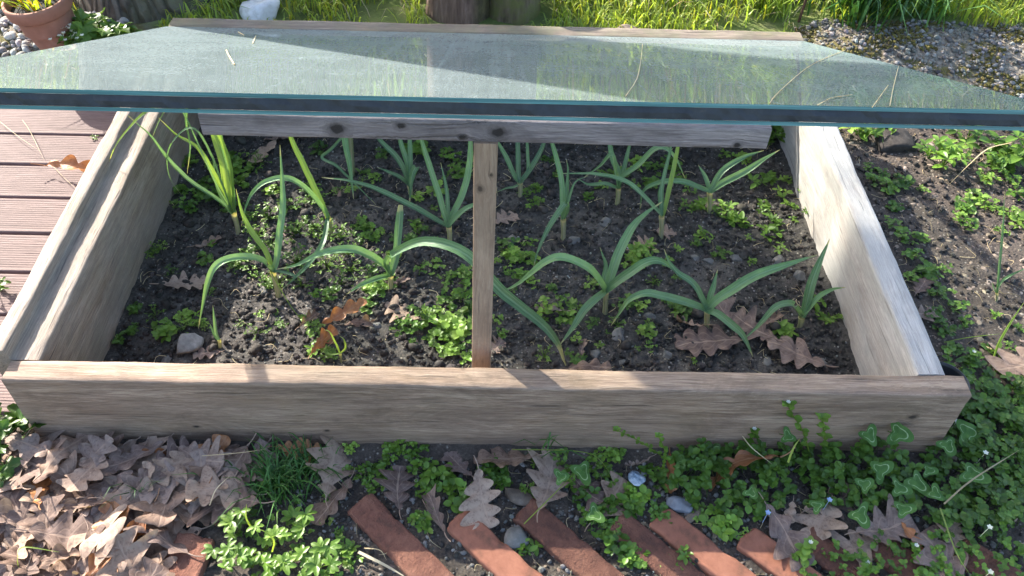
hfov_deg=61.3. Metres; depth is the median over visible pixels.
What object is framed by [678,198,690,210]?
weed plant
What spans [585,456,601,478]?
weed plant
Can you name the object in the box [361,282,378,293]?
weed plant
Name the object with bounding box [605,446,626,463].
weed plant
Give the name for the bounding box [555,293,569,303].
weed plant
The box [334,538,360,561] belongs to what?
weed plant
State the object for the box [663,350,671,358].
stone
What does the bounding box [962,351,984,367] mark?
weed plant
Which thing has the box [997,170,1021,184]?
weed plant
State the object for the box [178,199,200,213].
weed plant
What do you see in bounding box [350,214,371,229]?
weed plant
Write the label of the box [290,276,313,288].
weed plant
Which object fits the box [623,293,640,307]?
weed plant
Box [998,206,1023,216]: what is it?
weed plant
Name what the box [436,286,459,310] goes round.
weed plant
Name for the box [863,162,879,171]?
weed plant
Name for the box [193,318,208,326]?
weed plant
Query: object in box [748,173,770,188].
weed plant
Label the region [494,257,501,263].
weed plant
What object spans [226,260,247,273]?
weed plant
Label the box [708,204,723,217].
weed plant
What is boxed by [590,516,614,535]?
weed plant
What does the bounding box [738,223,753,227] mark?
weed plant
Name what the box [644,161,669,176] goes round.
weed plant
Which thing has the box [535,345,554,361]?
weed plant
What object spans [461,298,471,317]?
weed plant
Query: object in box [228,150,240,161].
weed plant
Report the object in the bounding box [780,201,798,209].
weed plant
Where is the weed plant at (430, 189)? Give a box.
[426,179,448,195]
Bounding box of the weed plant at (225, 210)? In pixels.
[219,199,240,212]
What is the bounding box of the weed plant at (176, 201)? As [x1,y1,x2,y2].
[169,196,185,208]
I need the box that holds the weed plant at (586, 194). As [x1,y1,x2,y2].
[582,191,593,200]
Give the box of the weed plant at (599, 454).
[588,446,607,466]
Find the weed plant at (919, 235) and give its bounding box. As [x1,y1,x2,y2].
[913,231,930,243]
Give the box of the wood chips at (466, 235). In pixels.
[152,139,851,370]
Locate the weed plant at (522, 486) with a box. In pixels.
[519,482,534,497]
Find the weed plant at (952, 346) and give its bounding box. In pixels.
[941,341,965,355]
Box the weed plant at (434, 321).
[417,305,450,328]
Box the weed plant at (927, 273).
[914,261,943,280]
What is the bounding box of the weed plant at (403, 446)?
[394,439,417,450]
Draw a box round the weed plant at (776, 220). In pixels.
[768,214,784,227]
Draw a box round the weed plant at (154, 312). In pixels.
[144,304,165,321]
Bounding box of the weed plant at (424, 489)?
[414,479,438,497]
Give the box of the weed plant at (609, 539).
[594,523,632,555]
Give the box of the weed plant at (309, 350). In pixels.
[304,345,320,357]
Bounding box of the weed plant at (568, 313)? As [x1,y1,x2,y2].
[553,307,576,324]
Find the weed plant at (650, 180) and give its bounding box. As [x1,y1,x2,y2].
[641,176,659,188]
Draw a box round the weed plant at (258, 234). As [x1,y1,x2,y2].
[242,223,268,241]
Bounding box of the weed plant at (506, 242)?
[496,237,519,250]
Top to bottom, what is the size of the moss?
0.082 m
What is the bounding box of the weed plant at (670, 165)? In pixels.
[660,155,682,169]
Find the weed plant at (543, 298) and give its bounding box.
[534,295,561,315]
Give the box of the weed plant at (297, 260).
[281,243,311,271]
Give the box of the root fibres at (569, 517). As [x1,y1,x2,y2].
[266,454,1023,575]
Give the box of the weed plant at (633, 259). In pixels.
[621,253,644,268]
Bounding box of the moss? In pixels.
[795,19,1023,98]
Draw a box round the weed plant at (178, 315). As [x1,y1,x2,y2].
[173,308,191,319]
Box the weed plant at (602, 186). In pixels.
[594,180,608,188]
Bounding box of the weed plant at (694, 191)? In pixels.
[682,184,697,193]
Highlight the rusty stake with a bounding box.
[797,0,806,21]
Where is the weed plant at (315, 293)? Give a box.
[308,288,322,297]
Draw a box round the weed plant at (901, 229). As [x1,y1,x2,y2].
[893,225,918,244]
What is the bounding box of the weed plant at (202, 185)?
[195,183,209,192]
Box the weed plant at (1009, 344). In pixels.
[1003,341,1016,351]
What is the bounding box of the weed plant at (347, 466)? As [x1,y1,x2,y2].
[342,464,352,475]
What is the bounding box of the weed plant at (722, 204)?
[717,199,738,213]
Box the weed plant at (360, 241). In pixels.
[351,230,370,244]
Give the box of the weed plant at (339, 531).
[332,526,343,538]
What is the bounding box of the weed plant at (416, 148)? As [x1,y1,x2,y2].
[404,140,430,154]
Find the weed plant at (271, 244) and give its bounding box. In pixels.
[262,232,274,249]
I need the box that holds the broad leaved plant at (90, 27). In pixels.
[63,7,141,44]
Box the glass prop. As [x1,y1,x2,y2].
[198,109,771,367]
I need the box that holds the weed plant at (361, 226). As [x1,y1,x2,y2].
[349,220,369,230]
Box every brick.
[168,533,214,575]
[347,493,453,575]
[447,511,542,575]
[513,498,623,575]
[610,514,706,575]
[649,508,756,575]
[737,528,822,575]
[809,527,879,575]
[872,540,928,575]
[953,539,1021,575]
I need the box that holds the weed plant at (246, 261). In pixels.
[235,248,255,269]
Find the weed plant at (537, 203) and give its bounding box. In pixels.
[525,195,544,207]
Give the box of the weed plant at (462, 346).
[448,336,471,356]
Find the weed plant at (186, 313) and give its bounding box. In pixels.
[180,310,204,325]
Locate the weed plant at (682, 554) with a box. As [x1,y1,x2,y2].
[676,544,694,569]
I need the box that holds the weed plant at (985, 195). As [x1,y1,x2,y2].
[964,188,991,204]
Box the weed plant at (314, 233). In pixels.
[309,220,340,239]
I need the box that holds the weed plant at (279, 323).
[274,320,288,327]
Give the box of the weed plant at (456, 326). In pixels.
[438,306,471,340]
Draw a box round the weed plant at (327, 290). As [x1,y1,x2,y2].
[321,286,341,301]
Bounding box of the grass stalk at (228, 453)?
[202,449,262,455]
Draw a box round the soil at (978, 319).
[831,91,1023,459]
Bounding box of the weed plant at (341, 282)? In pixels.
[328,269,356,287]
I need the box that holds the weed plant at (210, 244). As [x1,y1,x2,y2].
[207,239,215,246]
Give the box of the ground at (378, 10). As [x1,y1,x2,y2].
[0,0,1023,575]
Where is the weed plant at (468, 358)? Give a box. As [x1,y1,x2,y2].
[459,349,471,364]
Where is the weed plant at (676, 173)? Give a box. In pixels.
[674,171,686,178]
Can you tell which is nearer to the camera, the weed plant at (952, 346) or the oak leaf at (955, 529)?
the oak leaf at (955, 529)
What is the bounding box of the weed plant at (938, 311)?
[924,305,944,323]
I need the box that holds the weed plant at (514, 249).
[500,245,524,261]
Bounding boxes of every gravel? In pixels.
[0,9,128,56]
[794,18,1023,106]
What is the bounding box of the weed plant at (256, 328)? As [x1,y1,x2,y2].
[243,323,270,339]
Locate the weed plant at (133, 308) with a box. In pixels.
[126,301,142,314]
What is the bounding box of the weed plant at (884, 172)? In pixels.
[877,168,890,176]
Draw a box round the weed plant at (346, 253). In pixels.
[333,240,355,260]
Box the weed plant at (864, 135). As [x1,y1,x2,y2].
[853,123,896,140]
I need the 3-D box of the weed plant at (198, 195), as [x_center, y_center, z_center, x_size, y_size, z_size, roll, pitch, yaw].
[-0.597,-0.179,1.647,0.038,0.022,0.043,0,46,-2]
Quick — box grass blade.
[993,303,1023,355]
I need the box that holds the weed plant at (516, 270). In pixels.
[504,267,523,278]
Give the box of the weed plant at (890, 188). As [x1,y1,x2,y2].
[878,177,900,194]
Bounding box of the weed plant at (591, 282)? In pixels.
[584,275,598,289]
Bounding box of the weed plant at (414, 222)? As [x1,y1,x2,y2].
[408,218,423,229]
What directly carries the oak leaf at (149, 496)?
on the oak leaf at (111, 479)
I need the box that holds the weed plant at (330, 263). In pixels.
[309,254,342,273]
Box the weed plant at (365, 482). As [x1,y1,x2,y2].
[353,461,374,485]
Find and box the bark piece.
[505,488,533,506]
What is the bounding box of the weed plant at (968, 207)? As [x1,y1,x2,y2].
[954,196,978,216]
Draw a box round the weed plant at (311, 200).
[294,189,328,204]
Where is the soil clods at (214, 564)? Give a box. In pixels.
[187,456,1022,575]
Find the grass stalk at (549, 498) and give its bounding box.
[524,474,573,523]
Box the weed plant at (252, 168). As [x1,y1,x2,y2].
[247,163,263,172]
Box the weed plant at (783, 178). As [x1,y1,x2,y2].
[778,175,791,183]
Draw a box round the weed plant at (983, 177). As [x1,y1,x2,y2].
[976,168,1000,184]
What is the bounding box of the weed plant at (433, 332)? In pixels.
[421,326,453,346]
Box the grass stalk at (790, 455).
[787,440,798,462]
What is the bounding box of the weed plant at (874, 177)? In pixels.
[865,172,885,186]
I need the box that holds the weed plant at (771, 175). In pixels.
[760,170,777,184]
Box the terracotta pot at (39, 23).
[0,0,74,49]
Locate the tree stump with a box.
[425,0,540,25]
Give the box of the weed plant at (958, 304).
[947,299,970,313]
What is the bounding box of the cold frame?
[0,18,971,451]
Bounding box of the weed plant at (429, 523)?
[410,508,433,533]
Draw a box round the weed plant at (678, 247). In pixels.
[673,243,684,251]
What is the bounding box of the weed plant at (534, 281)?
[526,276,539,288]
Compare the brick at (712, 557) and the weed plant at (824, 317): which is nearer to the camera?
the brick at (712, 557)
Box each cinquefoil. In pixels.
[201,540,249,566]
[218,507,250,541]
[218,548,266,571]
[236,519,291,567]
[261,552,289,575]
[276,537,329,575]
[280,504,316,541]
[303,539,341,575]
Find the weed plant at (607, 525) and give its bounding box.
[600,519,615,535]
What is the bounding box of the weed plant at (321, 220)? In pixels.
[299,215,332,234]
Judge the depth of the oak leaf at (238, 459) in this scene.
1.21 m
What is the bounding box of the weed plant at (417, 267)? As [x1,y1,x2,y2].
[413,264,426,274]
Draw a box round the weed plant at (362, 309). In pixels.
[359,301,376,313]
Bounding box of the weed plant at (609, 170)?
[596,168,614,174]
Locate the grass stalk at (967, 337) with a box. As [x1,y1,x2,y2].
[944,334,994,342]
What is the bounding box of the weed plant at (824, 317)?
[814,303,835,323]
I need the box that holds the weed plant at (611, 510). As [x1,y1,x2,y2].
[597,495,617,514]
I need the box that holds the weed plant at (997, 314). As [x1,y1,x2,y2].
[990,309,1002,318]
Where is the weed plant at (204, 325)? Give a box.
[198,320,210,329]
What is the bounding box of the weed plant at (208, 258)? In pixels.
[196,251,213,265]
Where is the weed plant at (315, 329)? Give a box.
[304,318,325,337]
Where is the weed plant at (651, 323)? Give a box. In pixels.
[644,318,654,326]
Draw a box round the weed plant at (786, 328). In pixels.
[770,319,798,337]
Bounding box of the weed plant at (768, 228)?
[756,223,784,241]
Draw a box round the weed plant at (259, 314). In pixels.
[254,310,264,317]
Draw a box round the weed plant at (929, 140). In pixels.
[913,135,954,158]
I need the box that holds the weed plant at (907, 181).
[892,173,915,189]
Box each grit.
[127,135,846,372]
[271,456,1003,575]
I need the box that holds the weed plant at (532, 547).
[514,538,542,555]
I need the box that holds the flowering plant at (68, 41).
[48,23,82,45]
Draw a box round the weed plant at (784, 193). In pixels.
[772,185,792,203]
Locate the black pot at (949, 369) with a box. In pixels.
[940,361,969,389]
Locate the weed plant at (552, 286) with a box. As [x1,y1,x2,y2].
[545,283,557,293]
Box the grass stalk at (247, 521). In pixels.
[245,504,250,525]
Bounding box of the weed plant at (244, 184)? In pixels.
[233,172,249,188]
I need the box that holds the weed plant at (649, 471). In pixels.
[638,463,658,478]
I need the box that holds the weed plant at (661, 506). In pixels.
[647,491,667,513]
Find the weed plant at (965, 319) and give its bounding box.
[958,314,974,328]
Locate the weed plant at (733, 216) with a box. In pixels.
[724,209,748,226]
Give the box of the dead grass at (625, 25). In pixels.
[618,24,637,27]
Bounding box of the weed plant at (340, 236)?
[328,223,354,241]
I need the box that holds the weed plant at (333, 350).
[318,346,337,361]
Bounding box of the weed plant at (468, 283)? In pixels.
[452,279,471,298]
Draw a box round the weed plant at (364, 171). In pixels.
[355,168,370,173]
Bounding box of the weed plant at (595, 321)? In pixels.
[585,316,600,329]
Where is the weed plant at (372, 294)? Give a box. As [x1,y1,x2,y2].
[363,286,385,302]
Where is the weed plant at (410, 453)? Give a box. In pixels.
[402,444,428,464]
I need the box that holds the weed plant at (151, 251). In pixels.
[144,246,158,258]
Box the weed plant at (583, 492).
[571,482,600,504]
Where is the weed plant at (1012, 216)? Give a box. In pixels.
[1008,213,1023,228]
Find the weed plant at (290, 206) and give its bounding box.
[274,198,300,212]
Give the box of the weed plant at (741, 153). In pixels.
[736,151,751,164]
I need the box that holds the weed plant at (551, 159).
[545,156,554,163]
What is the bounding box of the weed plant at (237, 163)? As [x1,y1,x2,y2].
[232,156,252,179]
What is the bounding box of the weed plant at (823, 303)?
[814,291,826,307]
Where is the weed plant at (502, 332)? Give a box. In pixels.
[496,327,508,338]
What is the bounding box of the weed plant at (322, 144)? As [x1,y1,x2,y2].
[308,140,327,154]
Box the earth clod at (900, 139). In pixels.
[871,123,915,152]
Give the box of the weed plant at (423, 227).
[412,225,429,233]
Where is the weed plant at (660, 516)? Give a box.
[650,505,672,523]
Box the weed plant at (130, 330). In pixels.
[123,325,138,334]
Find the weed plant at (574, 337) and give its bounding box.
[570,331,582,343]
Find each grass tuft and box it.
[173,432,329,533]
[271,432,346,493]
[514,432,590,460]
[705,0,826,29]
[807,0,931,35]
[883,0,1007,30]
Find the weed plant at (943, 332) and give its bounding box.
[931,317,962,337]
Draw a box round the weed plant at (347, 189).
[341,182,361,192]
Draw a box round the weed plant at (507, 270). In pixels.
[503,264,513,274]
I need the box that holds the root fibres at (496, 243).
[114,135,823,373]
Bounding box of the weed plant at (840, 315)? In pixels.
[830,313,842,322]
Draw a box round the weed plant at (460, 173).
[441,162,472,178]
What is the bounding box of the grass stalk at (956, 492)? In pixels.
[944,450,1018,503]
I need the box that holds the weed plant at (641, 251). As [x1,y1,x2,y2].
[627,242,651,261]
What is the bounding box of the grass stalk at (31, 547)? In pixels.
[17,546,56,567]
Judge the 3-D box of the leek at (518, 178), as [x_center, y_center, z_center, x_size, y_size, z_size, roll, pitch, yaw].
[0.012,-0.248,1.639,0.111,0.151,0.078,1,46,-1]
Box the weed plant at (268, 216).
[249,202,278,225]
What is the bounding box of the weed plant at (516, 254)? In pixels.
[507,249,525,263]
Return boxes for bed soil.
[103,127,859,374]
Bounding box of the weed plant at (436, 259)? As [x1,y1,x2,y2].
[425,257,445,274]
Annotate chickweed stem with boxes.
[613,426,661,455]
[655,432,670,480]
[746,427,759,446]
[781,400,815,457]
[795,535,818,567]
[815,412,832,447]
[860,557,873,575]
[861,492,876,512]
[910,542,922,563]
[942,348,955,365]
[965,347,979,371]
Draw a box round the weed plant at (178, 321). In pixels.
[168,317,194,334]
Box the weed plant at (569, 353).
[565,347,573,357]
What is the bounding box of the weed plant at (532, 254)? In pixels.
[521,251,540,264]
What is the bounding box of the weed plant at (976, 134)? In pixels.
[945,125,998,149]
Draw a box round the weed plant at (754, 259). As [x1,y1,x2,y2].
[747,257,757,265]
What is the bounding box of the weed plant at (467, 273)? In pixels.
[450,265,472,279]
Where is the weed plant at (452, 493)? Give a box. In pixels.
[434,475,464,495]
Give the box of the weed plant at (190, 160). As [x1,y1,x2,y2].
[181,153,199,168]
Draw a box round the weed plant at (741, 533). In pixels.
[736,527,751,540]
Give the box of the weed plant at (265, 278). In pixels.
[257,271,271,285]
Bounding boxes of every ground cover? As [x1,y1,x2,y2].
[223,493,350,575]
[655,347,1023,539]
[791,380,1023,575]
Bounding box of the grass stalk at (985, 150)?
[961,142,1011,171]
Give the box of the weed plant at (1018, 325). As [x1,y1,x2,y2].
[1013,322,1023,332]
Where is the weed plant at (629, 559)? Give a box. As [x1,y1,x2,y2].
[616,540,650,569]
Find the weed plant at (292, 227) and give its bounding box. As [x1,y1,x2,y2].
[284,219,299,231]
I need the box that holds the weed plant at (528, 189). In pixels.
[517,187,530,197]
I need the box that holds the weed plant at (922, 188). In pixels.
[916,185,930,192]
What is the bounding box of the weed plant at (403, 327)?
[389,316,406,331]
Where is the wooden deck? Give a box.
[0,105,116,420]
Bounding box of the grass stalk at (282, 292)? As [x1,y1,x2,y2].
[268,268,307,323]
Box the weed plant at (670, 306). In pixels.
[667,301,684,313]
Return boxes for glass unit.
[0,26,1023,130]
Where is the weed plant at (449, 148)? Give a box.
[439,146,461,166]
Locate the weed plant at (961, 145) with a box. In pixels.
[933,138,975,161]
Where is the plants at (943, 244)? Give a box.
[839,125,1023,422]
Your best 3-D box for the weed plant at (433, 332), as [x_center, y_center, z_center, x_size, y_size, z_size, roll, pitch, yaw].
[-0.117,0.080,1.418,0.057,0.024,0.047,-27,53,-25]
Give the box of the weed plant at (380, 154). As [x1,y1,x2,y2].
[375,147,388,158]
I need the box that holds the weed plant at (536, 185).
[529,182,543,192]
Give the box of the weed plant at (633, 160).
[628,155,647,171]
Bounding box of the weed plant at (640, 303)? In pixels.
[633,299,650,311]
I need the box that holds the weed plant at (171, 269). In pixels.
[164,263,179,275]
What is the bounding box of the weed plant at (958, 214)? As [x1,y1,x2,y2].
[952,210,969,225]
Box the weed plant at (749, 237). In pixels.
[745,233,754,240]
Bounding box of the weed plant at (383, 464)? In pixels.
[370,453,393,478]
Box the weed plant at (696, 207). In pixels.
[684,201,701,212]
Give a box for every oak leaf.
[0,429,29,462]
[0,456,30,491]
[0,474,42,542]
[0,476,50,544]
[0,498,20,525]
[0,511,34,546]
[0,526,33,560]
[0,541,6,553]
[0,544,58,575]
[0,564,6,575]
[1,433,51,465]
[1,445,58,485]
[1,554,39,575]
[3,494,88,547]
[10,508,92,560]
[15,556,31,575]
[17,494,64,551]
[19,482,53,510]
[25,542,45,560]
[26,476,52,509]
[29,540,72,575]
[31,154,89,171]
[32,430,64,478]
[32,433,99,481]
[32,543,79,574]
[35,434,66,465]
[49,482,80,517]
[50,450,92,502]
[56,437,113,491]
[59,522,104,575]
[60,494,105,511]
[61,440,90,468]
[67,504,126,565]
[71,505,115,556]
[73,436,148,516]
[73,484,111,515]
[76,434,116,467]
[76,515,126,572]
[80,436,140,472]
[82,551,114,575]
[88,476,169,511]
[90,433,173,475]
[91,473,143,516]
[91,487,113,517]
[92,495,129,571]
[94,526,158,575]
[98,470,132,510]
[99,431,123,454]
[100,479,159,507]
[108,509,203,556]
[113,486,179,520]
[120,463,166,493]
[122,457,196,503]
[127,436,168,471]
[127,488,159,541]
[128,458,184,526]
[129,557,169,575]
[134,461,154,491]
[137,512,212,559]
[142,438,210,485]
[142,448,166,455]
[144,543,154,555]
[146,549,176,575]
[149,270,205,289]
[156,435,189,458]
[170,471,200,533]
[172,508,219,527]
[175,446,231,528]
[177,435,224,473]
[181,478,230,502]
[182,475,273,526]
[185,466,271,509]
[188,235,220,247]
[188,433,255,505]
[193,346,224,359]
[198,434,230,451]
[210,439,241,482]
[223,449,263,480]
[247,437,278,487]
[248,137,277,163]
[250,437,271,480]
[264,137,287,139]
[266,437,319,462]
[295,309,319,329]
[305,436,355,506]
[307,468,354,525]
[308,324,338,358]
[321,298,366,325]
[329,181,340,196]
[338,314,374,326]
[374,465,415,517]
[384,295,424,322]
[386,276,409,282]
[421,483,450,541]
[440,451,472,476]
[459,455,500,529]
[473,446,549,467]
[491,335,506,353]
[495,209,520,223]
[526,447,570,522]
[534,304,574,312]
[560,358,611,370]
[564,468,604,510]
[578,339,587,359]
[584,471,629,531]
[625,454,655,465]
[626,235,656,250]
[651,224,676,239]
[665,447,677,493]
[673,315,714,325]
[674,324,755,356]
[709,448,794,490]
[713,293,745,331]
[731,305,784,341]
[758,492,814,571]
[766,310,783,323]
[766,335,838,368]
[784,498,795,528]
[792,488,847,539]
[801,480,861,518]
[828,529,877,570]
[844,493,919,544]
[901,522,923,550]
[911,277,938,292]
[911,524,968,575]
[918,304,938,321]
[936,522,966,559]
[985,342,1023,380]
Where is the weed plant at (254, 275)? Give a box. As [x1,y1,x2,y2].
[247,270,257,278]
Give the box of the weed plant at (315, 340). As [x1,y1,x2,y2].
[311,333,331,349]
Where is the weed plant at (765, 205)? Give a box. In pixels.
[756,198,772,215]
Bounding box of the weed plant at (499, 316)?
[492,314,503,324]
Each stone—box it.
[160,355,171,362]
[176,333,203,354]
[239,0,279,19]
[259,287,266,293]
[372,322,380,328]
[504,526,528,549]
[568,236,580,244]
[590,349,600,357]
[598,217,611,226]
[612,327,624,340]
[619,359,625,364]
[644,312,655,319]
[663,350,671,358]
[666,496,692,513]
[685,506,703,522]
[690,254,699,260]
[702,258,713,263]
[729,254,741,261]
[763,357,772,366]
[772,255,784,264]
[793,270,805,280]
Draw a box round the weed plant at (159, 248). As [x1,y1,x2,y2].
[147,240,167,257]
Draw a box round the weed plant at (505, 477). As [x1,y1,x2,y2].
[491,467,512,490]
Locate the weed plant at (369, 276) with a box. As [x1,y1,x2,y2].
[358,266,378,282]
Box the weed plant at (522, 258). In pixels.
[510,250,529,263]
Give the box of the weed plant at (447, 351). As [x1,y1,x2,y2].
[436,341,459,357]
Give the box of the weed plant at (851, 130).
[838,123,877,136]
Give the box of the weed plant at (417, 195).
[411,191,425,201]
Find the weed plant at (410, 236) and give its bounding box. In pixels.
[403,232,417,240]
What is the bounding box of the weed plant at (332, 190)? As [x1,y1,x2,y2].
[329,186,340,194]
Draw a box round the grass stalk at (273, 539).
[261,530,274,551]
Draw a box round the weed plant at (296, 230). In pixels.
[274,216,309,243]
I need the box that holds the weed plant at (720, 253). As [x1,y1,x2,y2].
[710,245,733,259]
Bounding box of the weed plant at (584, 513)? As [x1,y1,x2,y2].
[577,502,606,536]
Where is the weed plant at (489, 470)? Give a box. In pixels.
[476,453,507,484]
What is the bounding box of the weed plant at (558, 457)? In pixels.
[550,447,568,466]
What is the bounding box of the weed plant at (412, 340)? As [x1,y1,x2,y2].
[408,337,417,343]
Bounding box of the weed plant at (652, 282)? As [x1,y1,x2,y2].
[645,274,661,285]
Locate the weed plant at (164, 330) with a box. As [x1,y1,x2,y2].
[151,317,179,342]
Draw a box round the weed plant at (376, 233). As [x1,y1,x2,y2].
[360,222,381,239]
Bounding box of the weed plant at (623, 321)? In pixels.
[608,315,625,328]
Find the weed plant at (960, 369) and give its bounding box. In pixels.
[958,367,976,379]
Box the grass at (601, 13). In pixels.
[0,0,1023,31]
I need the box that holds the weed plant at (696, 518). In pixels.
[690,502,705,522]
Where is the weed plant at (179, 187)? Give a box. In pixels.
[173,184,188,195]
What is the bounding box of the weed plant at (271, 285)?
[261,279,273,288]
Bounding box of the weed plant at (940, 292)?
[927,281,957,299]
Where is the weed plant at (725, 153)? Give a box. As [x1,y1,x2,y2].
[718,149,737,157]
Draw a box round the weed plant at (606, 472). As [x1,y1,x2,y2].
[600,463,622,487]
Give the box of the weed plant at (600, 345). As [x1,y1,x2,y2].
[594,340,603,347]
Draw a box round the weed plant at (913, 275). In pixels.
[903,270,920,281]
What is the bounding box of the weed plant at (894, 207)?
[885,200,904,211]
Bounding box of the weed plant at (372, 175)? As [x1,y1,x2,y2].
[367,172,381,183]
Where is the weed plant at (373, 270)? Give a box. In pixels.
[366,263,380,272]
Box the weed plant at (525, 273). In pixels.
[515,270,533,280]
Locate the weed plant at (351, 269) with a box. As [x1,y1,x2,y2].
[339,260,362,277]
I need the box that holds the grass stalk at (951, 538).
[940,508,970,575]
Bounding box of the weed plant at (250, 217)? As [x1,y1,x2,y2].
[243,210,256,223]
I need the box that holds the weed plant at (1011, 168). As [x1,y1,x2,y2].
[988,157,1015,176]
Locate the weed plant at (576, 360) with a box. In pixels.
[569,353,585,364]
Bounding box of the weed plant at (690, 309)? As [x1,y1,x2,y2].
[682,305,692,312]
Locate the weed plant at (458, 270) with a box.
[454,263,465,276]
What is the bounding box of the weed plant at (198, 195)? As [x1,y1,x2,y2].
[188,186,207,201]
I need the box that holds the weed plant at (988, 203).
[977,197,1002,210]
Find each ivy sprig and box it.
[554,468,569,485]
[570,461,590,485]
[586,502,604,522]
[742,485,757,498]
[780,426,795,442]
[805,500,823,514]
[848,502,869,528]
[852,478,873,493]
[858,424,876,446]
[868,461,893,484]
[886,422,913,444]
[887,476,912,496]
[892,501,916,518]
[903,470,930,495]
[922,464,938,476]
[926,483,943,500]
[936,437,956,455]
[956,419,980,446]
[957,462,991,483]
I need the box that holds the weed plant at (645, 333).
[635,324,657,338]
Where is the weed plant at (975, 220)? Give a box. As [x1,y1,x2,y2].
[956,217,978,230]
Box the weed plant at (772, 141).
[768,134,782,144]
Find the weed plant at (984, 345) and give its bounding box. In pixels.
[981,343,1001,356]
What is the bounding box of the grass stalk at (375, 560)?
[358,551,403,575]
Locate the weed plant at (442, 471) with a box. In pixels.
[419,461,456,502]
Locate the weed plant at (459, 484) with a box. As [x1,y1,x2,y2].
[443,477,471,513]
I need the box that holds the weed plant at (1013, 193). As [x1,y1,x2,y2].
[1006,182,1023,200]
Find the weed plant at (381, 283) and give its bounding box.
[371,279,388,293]
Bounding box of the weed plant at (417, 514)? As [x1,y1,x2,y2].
[407,510,431,532]
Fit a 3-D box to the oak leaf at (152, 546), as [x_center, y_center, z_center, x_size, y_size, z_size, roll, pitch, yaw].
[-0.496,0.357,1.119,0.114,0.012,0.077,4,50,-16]
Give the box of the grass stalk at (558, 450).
[512,449,614,482]
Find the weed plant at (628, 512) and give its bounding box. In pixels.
[608,493,643,520]
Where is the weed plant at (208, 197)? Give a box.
[193,190,223,201]
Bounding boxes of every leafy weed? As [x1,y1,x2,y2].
[0,277,10,291]
[0,402,45,487]
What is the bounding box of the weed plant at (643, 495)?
[623,481,651,512]
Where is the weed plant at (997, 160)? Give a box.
[977,147,1008,171]
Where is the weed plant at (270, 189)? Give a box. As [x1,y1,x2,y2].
[261,184,279,195]
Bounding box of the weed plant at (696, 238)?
[690,236,701,245]
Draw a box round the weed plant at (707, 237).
[701,233,714,242]
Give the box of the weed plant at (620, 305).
[612,297,632,310]
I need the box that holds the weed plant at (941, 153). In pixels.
[922,137,970,169]
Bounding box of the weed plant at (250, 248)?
[242,243,260,253]
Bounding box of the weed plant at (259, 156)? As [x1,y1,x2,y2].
[251,149,271,165]
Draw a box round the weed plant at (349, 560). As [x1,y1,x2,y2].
[343,552,363,573]
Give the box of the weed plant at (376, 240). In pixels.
[367,235,379,242]
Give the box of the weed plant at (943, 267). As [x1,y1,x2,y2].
[938,263,952,274]
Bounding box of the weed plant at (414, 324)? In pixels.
[395,313,425,336]
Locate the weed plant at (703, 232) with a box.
[693,225,708,235]
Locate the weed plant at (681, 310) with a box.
[671,302,692,320]
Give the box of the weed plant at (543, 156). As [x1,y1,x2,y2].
[537,155,546,162]
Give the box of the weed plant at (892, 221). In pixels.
[884,215,902,228]
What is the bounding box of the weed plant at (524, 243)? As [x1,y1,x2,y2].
[520,236,538,245]
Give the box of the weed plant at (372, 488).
[366,474,387,494]
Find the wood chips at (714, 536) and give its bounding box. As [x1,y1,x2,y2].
[274,463,1021,575]
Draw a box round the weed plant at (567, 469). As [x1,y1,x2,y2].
[561,464,578,488]
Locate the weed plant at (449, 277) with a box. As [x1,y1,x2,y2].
[436,270,456,285]
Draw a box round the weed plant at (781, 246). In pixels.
[772,241,788,254]
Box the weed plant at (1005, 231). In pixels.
[993,224,1010,235]
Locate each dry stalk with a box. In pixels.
[626,44,642,95]
[769,50,844,103]
[818,94,852,104]
[890,66,898,104]
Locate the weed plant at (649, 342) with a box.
[644,340,656,352]
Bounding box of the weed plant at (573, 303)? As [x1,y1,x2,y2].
[565,297,581,308]
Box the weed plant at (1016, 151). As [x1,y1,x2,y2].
[979,131,1023,169]
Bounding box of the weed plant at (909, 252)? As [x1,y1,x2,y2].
[901,248,927,261]
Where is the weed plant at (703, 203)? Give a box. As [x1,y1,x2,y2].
[693,195,714,210]
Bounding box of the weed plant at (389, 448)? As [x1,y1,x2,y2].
[381,442,401,461]
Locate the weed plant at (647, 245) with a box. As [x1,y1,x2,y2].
[637,237,658,254]
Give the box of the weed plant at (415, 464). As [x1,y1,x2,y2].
[406,457,438,479]
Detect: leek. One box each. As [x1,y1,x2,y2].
[109,89,240,234]
[198,148,295,328]
[210,308,221,348]
[241,137,332,289]
[276,205,565,365]
[320,138,370,199]
[321,330,346,361]
[322,140,472,240]
[377,139,418,200]
[496,142,545,197]
[507,202,677,342]
[534,143,586,264]
[556,147,678,239]
[580,145,684,204]
[611,250,816,356]
[640,150,778,213]
[747,239,844,336]
[992,193,1023,301]
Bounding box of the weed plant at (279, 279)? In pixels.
[267,273,289,286]
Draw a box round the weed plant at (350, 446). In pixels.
[342,441,359,454]
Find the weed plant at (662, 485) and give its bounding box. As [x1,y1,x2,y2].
[649,473,668,492]
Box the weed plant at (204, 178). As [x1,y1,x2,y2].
[197,175,214,190]
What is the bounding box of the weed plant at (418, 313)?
[406,303,435,318]
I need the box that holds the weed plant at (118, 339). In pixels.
[111,330,126,343]
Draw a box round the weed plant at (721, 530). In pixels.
[699,503,742,541]
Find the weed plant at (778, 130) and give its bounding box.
[774,127,785,142]

